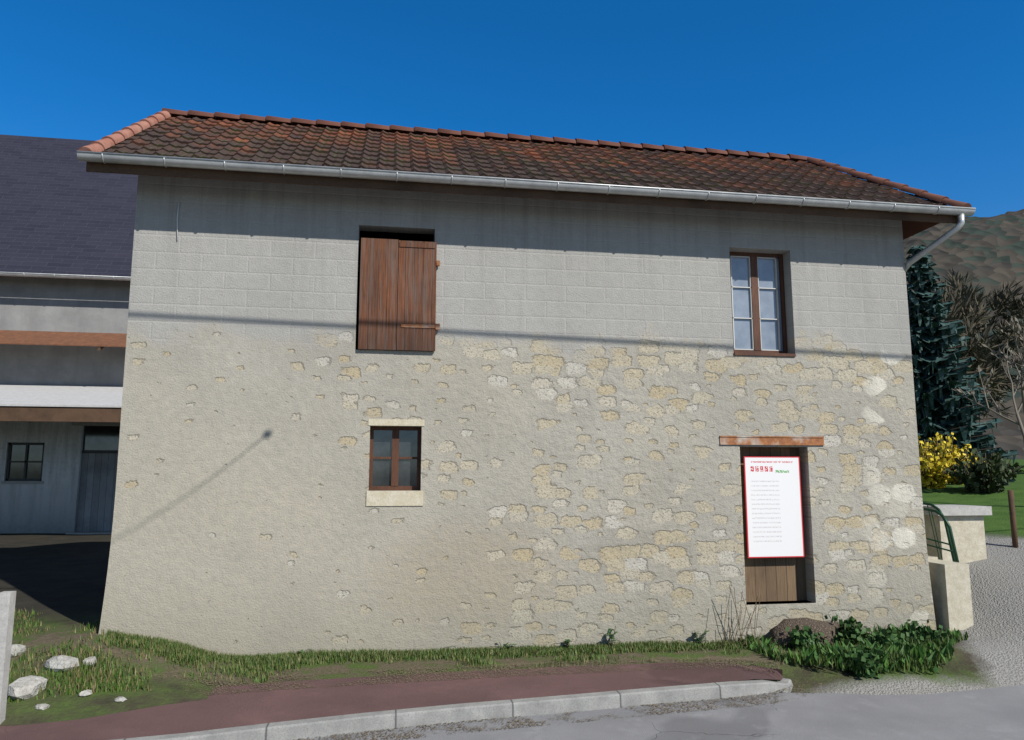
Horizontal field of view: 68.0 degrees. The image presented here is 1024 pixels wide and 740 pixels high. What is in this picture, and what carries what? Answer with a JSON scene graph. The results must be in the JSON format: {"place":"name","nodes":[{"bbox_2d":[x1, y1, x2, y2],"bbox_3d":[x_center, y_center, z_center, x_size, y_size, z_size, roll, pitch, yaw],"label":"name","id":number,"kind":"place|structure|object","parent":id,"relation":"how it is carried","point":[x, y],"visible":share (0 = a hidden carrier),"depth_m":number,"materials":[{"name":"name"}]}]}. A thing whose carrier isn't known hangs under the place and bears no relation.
{"place":"outdoors","nodes":[
{"label":"outdoors","id":0,"kind":"place"},
{"bbox_2d":[0,330,126,421],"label":"bands","id":1,"kind":"object","parent":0,"point":[51,403],"visible":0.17,"depth_m":17.64,"materials":[{"name":"white paint"}]},
{"bbox_2d":[0,663,782,739],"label":"pavement","id":2,"kind":"structure","parent":0,"point":[258,705],"depth_m":6.80,"materials":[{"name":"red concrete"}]},
{"bbox_2d":[356,231,433,351],"bbox_3d":[0.844,0.655,9.796,6.210,5.090,0.950,1,-8,-9],"label":"dark barn interior","id":3,"kind":"object","parent":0,"point":[402,236],"visible":0.03,"depth_m":10.18,"materials":[{"name":"black"}]},
{"bbox_2d":[0,459,1023,725],"bbox_3d":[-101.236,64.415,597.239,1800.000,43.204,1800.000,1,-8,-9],"label":"ground","id":4,"kind":"structure","parent":0,"point":[58,579],"depth_m":8.32,"materials":[{"name":"green plant"}]},
{"bbox_2d":[0,591,15,723],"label":"concrete post","id":5,"kind":"object","parent":4,"relation":"on","point":[7,604],"visible":1,"depth_m":6.07,"materials":[{"name":"grey concrete"}]},
{"bbox_2d":[11,644,25,655],"bbox_3d":[-4.710,2.646,7.185,0.167,0.094,0.198,1,-8,-9],"label":"rock","id":6,"kind":"object","parent":4,"relation":"on","point":[20,649],"visible":0.67,"depth_m":7.16,"materials":[{"name":"stone"}]},
{"bbox_2d":[7,675,47,699],"bbox_3d":[-4.161,2.715,6.506,0.267,0.147,0.323,-4,-9,27],"label":"rock","id":7,"kind":"object","parent":4,"relation":"on","point":[24,688],"visible":0.93,"depth_m":6.43,"materials":[{"name":"stone"}]},
{"bbox_2d":[35,703,49,709],"bbox_3d":[-3.895,2.784,6.278,0.121,0.040,0.093,-1,-8,9],"label":"rock","id":8,"kind":"object","parent":4,"relation":"on","point":[44,706],"visible":1,"depth_m":6.25,"materials":[{"name":"stone"}]},
{"bbox_2d":[43,655,78,671],"bbox_3d":[-4.127,2.675,6.945,0.324,0.128,0.214,-5,-9,30],"label":"rock","id":9,"kind":"object","parent":4,"relation":"on","point":[59,662],"visible":0.92,"depth_m":6.88,"materials":[{"name":"stone"}]},
{"bbox_2d":[0,276,130,533],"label":"farmhouse walls","id":10,"kind":"structure","parent":4,"relation":"on","point":[49,504],"depth_m":19.41,"materials":[{"name":"grey paint"}]},
{"bbox_2d":[1,422,119,534],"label":"door and window","id":11,"kind":"structure","parent":10,"relation":"in","point":[97,488],"depth_m":19.25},
{"bbox_2d":[0,134,137,276],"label":"neighbouring roof","id":12,"kind":"structure","parent":10,"relation":"on","point":[62,211],"depth_m":21.79,"materials":[{"name":"grey tile"}]},
{"bbox_2d":[0,272,130,280],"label":"gutter","id":13,"kind":"object","parent":12,"relation":"attached to","point":[69,276],"visible":0.42,"depth_m":19.17,"materials":[{"name":"grey metal"}]},
{"bbox_2d":[78,690,91,696],"bbox_3d":[-3.683,2.787,6.549,0.116,0.041,0.112,-6,-10,35],"label":"rock","id":14,"kind":"object","parent":4,"relation":"on","point":[85,693],"visible":1,"depth_m":6.52,"materials":[{"name":"stone"}]},
{"bbox_2d":[82,656,96,666],"bbox_3d":[-3.931,2.712,7.064,0.120,0.071,0.136,4,-9,-26],"label":"rock","id":15,"kind":"object","parent":4,"relation":"on","point":[92,659],"visible":0.75,"depth_m":7.04,"materials":[{"name":"stone"}]},
{"bbox_2d":[114,696,126,701],"bbox_3d":[-3.362,2.825,6.513,0.094,0.032,0.087,8,-11,-43],"label":"rock","id":16,"kind":"object","parent":4,"relation":"on","point":[120,699],"visible":1,"depth_m":6.49,"materials":[{"name":"stone"}]},
{"bbox_2d":[7,608,272,702],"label":"bank grass","id":17,"kind":"structure","parent":4,"relation":"on","point":[89,674],"depth_m":7.02,"materials":[{"name":"green plant"}]},
{"bbox_2d":[96,629,783,683],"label":"grass","id":18,"kind":"structure","parent":4,"relation":"on","point":[289,660],"depth_m":8.13,"materials":[{"name":"green plant"}]},
{"bbox_2d":[498,642,515,649],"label":"weed plant","id":19,"kind":"object","parent":18,"relation":"on","point":[507,646],"visible":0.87,"depth_m":8.57,"materials":[{"name":"green plant"}]},
{"bbox_2d":[563,639,573,647],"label":"weed plant","id":20,"kind":"object","parent":18,"relation":"on","point":[567,641],"visible":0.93,"depth_m":8.65,"materials":[{"name":"green plant"}]},
{"bbox_2d":[606,626,618,645],"bbox_3d":[1.152,3.091,8.750,0.159,0.259,0.147,-1,-8,8],"label":"weed plant","id":21,"kind":"object","parent":18,"relation":"on","point":[611,638],"visible":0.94,"depth_m":8.74,"materials":[{"name":"green plant"}]},
{"bbox_2d":[114,678,792,739],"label":"kerb","id":22,"kind":"structure","parent":4,"relation":"on","point":[368,722],"depth_m":6.47,"materials":[{"name":"concrete"}]},
{"bbox_2d":[99,157,936,655],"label":"house wall","id":23,"kind":"structure","parent":4,"relation":"on","point":[581,389],"depth_m":8.94,"materials":[{"name":"white stone"}]},
{"bbox_2d":[369,426,420,490],"bbox_3d":[-1.364,1.033,8.861,0.590,0.740,0.056,1,-8,-9],"label":"window","id":24,"kind":"structure","parent":23,"relation":"in","point":[395,460],"depth_m":8.86,"materials":[{"name":"brown wood"}]},
{"bbox_2d":[358,238,439,350],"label":"wooden shutters","id":25,"kind":"object","parent":23,"relation":"attached to","point":[411,321],"visible":1,"depth_m":8.92,"materials":[{"name":"brown wood"}]},
{"bbox_2d":[190,119,938,239],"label":"barn roof","id":26,"kind":"structure","parent":23,"relation":"on","point":[910,228],"depth_m":10.76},
{"bbox_2d":[86,162,957,223],"bbox_3d":[0.589,-2.186,9.238,10.540,0.401,0.455,1,-8,-9],"label":"roof eave","id":27,"kind":"object","parent":26,"relation":"attached to","point":[131,169],"visible":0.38,"depth_m":8.87,"materials":[{"name":"grey metal"}]},
{"bbox_2d":[77,150,975,271],"bbox_3d":[0.574,0.639,9.089,10.690,5.564,1.245,1,-8,-9],"label":"rain gutter","id":28,"kind":"object","parent":27,"relation":"attached to","point":[246,166],"visible":0.96,"depth_m":8.82,"materials":[{"name":"grey metal"}]},
{"bbox_2d":[102,116,947,205],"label":"barn roof tiles","id":29,"kind":"object","parent":26,"relation":"on","point":[227,139],"visible":0.92,"depth_m":10.20,"materials":[{"name":"brown ceramic"}]},
{"bbox_2d":[78,111,171,151],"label":"barn verge caps","id":30,"kind":"object","parent":29,"relation":"on","point":[112,139],"visible":1,"depth_m":9.18,"materials":[{"name":"orange ceramic"}]},
{"bbox_2d":[162,108,806,161],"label":"roof ridge tiles","id":31,"kind":"object","parent":29,"relation":"on","point":[416,130],"visible":0.78,"depth_m":11.70,"materials":[{"name":"brown ceramic"}]},
{"bbox_2d":[803,157,971,207],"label":"ridge tiles","id":32,"kind":"object","parent":29,"relation":"on","point":[907,188],"visible":0.98,"depth_m":10.88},
{"bbox_2d":[366,352,795,505],"bbox_3d":[0.967,0.681,9.238,5.335,1.882,0.250,1,-8,-9],"label":"barn window trim","id":33,"kind":"structure","parent":23,"relation":"attached to","point":[394,498],"depth_m":8.66,"materials":[{"name":"beige stone"}]},
{"bbox_2d":[729,252,787,352],"bbox_3d":[3.174,-0.863,9.919,0.840,1.370,0.056,1,-8,-9],"label":"window","id":34,"kind":"structure","parent":23,"relation":"in","point":[758,305],"depth_m":9.93,"materials":[{"name":"clear glass"}]},
{"bbox_2d":[720,436,823,604],"bbox_3d":[3.233,2.071,9.422,1.390,2.480,0.260,1,-8,-9],"label":"barn door","id":35,"kind":"structure","parent":23,"relation":"in","point":[779,579],"depth_m":9.46,"materials":[{"name":"brown wood"}]},
{"bbox_2d":[743,456,804,557],"bbox_3d":[3.265,1.703,9.461,0.750,1.240,0.015,1,-8,-9],"label":"notice board","id":36,"kind":"object","parent":35,"relation":"attached to","point":[773,510],"visible":1,"depth_m":9.45,"materials":[{"name":"white paper"}]},
{"bbox_2d":[692,630,708,644],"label":"weed plant","id":37,"kind":"object","parent":4,"relation":"on","point":[699,640],"visible":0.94,"depth_m":8.94,"materials":[{"name":"green plant"}]},
{"bbox_2d":[724,585,760,644],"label":"dry stems","id":38,"kind":"object","parent":4,"relation":"on","point":[741,634],"visible":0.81,"depth_m":8.85,"materials":[{"name":"brown plant"}]},
{"bbox_2d":[769,617,841,647],"bbox_3d":[3.486,3.103,9.025,1.031,0.306,0.524,1,-8,-9],"label":"dirt mound","id":39,"kind":"object","parent":4,"relation":"on","point":[779,632],"visible":0.41,"depth_m":8.91,"materials":[{"name":"brown soil"}]},
{"bbox_2d":[786,625,827,651],"bbox_3d":[3.401,3.133,8.747,0.452,0.414,0.466,1,-8,-9],"label":"verge weed clump","id":40,"kind":"object","parent":4,"relation":"on","point":[805,636],"visible":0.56,"depth_m":8.66,"materials":[{"name":"green plant"}]},
{"bbox_2d":[824,614,870,644],"bbox_3d":[4.028,3.141,9.066,0.586,0.467,0.540,1,-8,-9],"label":"verge weed clump","id":41,"kind":"object","parent":4,"relation":"on","point":[850,627],"visible":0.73,"depth_m":8.97,"materials":[{"name":"green plant"}]},
{"bbox_2d":[735,623,967,672],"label":"verge weeds","id":42,"kind":"object","parent":4,"relation":"on","point":[920,651],"visible":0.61,"depth_m":8.22,"materials":[{"name":"green plant"}]},
{"bbox_2d":[839,645,885,678],"bbox_3d":[3.692,3.059,7.921,0.474,0.349,0.414,1,-8,-9],"label":"verge weed clump","id":43,"kind":"object","parent":4,"relation":"on","point":[858,655],"visible":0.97,"depth_m":7.83,"materials":[{"name":"green plant"}]},
{"bbox_2d":[863,623,911,648],"bbox_3d":[4.233,3.089,8.570,0.456,0.437,0.470,1,-8,-9],"label":"verge weed clump","id":44,"kind":"object","parent":4,"relation":"on","point":[888,636],"visible":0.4,"depth_m":8.50,"materials":[{"name":"green plant"}]},
{"bbox_2d":[901,619,947,643],"bbox_3d":[4.803,3.133,8.857,0.503,0.418,0.475,1,-8,-9],"label":"verge weed clump","id":45,"kind":"object","parent":4,"relation":"on","point":[923,632],"visible":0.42,"depth_m":8.79,"materials":[{"name":"green plant"}]},
{"bbox_2d":[923,502,958,561],"bbox_3d":[5.733,2.515,11.093,0.336,1.482,2.240,1,-8,-9],"label":"green metal railing","id":46,"kind":"object","parent":4,"relation":"on","point":[951,541],"visible":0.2,"depth_m":10.23,"materials":[{"name":"green metal"}]},
{"bbox_2d":[918,432,965,488],"bbox_3d":[9.566,2.128,17.421,1.356,1.386,1.665,-3,-9,21],"label":"forsythia bush","id":47,"kind":"object","parent":4,"relation":"on","point":[933,466],"visible":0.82,"depth_m":17.12,"materials":[{"name":"yellow plant"}]},
{"bbox_2d":[928,556,973,630],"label":"low side wall","id":48,"kind":"structure","parent":4,"relation":"on","point":[951,591],"depth_m":9.49,"materials":[{"name":"stone"}]},
{"bbox_2d":[923,504,991,562],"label":"stone pillar","id":49,"kind":"structure","parent":4,"relation":"on","point":[966,522],"depth_m":11.06,"materials":[{"name":"stone"}]},
{"bbox_2d":[928,441,986,484],"bbox_3d":[10.599,2.269,18.143,1.571,1.154,1.229,-7,-10,40],"label":"forsythia bush","id":50,"kind":"object","parent":4,"relation":"on","point":[953,481],"visible":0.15,"depth_m":18.01,"materials":[{"name":"yellow plant"}]},
{"bbox_2d":[937,306,978,373],"bbox_3d":[18.096,0.613,38.317,9.723,10.169,6.080,-4,-9,26],"label":"bare tree","id":51,"kind":"object","parent":4,"relation":"on","point":[948,316],"depth_m":36.34,"materials":[{"name":"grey plant"}]},
{"bbox_2d":[906,244,1018,482],"bbox_3d":[12.850,0.172,23.405,4.701,8.396,4.614,1,-8,-9],"label":"spruce tree","id":52,"kind":"object","parent":4,"relation":"on","point":[943,407],"visible":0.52,"depth_m":22.76,"materials":[{"name":"green plant"}]},
{"bbox_2d":[941,291,1009,398],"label":"bare tree","id":53,"kind":"object","parent":4,"relation":"on","point":[973,346],"visible":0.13,"depth_m":43.20,"materials":[{"name":"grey plant"}]},
{"bbox_2d":[936,269,1023,418],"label":"bare tree","id":54,"kind":"object","parent":4,"relation":"on","point":[1000,301],"visible":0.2,"depth_m":51.19,"materials":[{"name":"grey plant"}]},
{"bbox_2d":[938,447,1023,493],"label":"dark shrub","id":55,"kind":"object","parent":4,"relation":"on","point":[979,476],"visible":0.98,"depth_m":16.25,"materials":[{"name":"green plant"}]},
{"bbox_2d":[953,310,1023,440],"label":"bare tree","id":56,"kind":"object","parent":4,"relation":"on","point":[1017,329],"visible":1,"depth_m":14.83,"materials":[{"name":"brown plant"}]},
{"bbox_2d":[965,333,1023,413],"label":"bare tree","id":57,"kind":"object","parent":4,"relation":"on","point":[1001,387],"visible":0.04,"depth_m":68.60,"materials":[{"name":"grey plant"}]},
{"bbox_2d":[969,302,1023,417],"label":"bare tree","id":58,"kind":"object","parent":4,"relation":"on","point":[1011,343],"visible":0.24,"depth_m":60.92,"materials":[{"name":"grey plant"}]},
{"bbox_2d":[992,302,1023,342],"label":"bare tree","id":59,"kind":"object","parent":4,"relation":"on","point":[1019,316],"visible":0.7,"depth_m":47.83,"materials":[{"name":"grey plant"}]},
{"bbox_2d":[1007,490,1018,547],"bbox_3d":[7.547,2.340,11.412,0.078,1.050,0.076,1,-8,-9],"label":"fence post","id":60,"kind":"object","parent":4,"relation":"on","point":[1012,513],"visible":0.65,"depth_m":11.40,"materials":[{"name":"brown wood"}]},
{"bbox_2d":[0,0,1023,216],"label":"sky","id":61,"kind":"structure","parent":0,"point":[928,95],"materials":[{"name":"blue"}]},
{"bbox_2d":[303,685,1023,739],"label":"road","id":62,"kind":"structure","parent":0,"point":[996,713],"depth_m":6.42,"materials":[{"name":"grey asphalt"}]},
{"bbox_2d":[293,682,822,739],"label":"gravel","id":63,"kind":"object","parent":62,"relation":"on","point":[519,719],"visible":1,"depth_m":6.41,"materials":[{"name":"gravel"}]},
{"bbox_2d":[903,209,1023,459],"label":"hillside","id":64,"kind":"structure","parent":0,"point":[988,252],"depth_m":314.28,"materials":[{"name":"green plant"}]}
]}

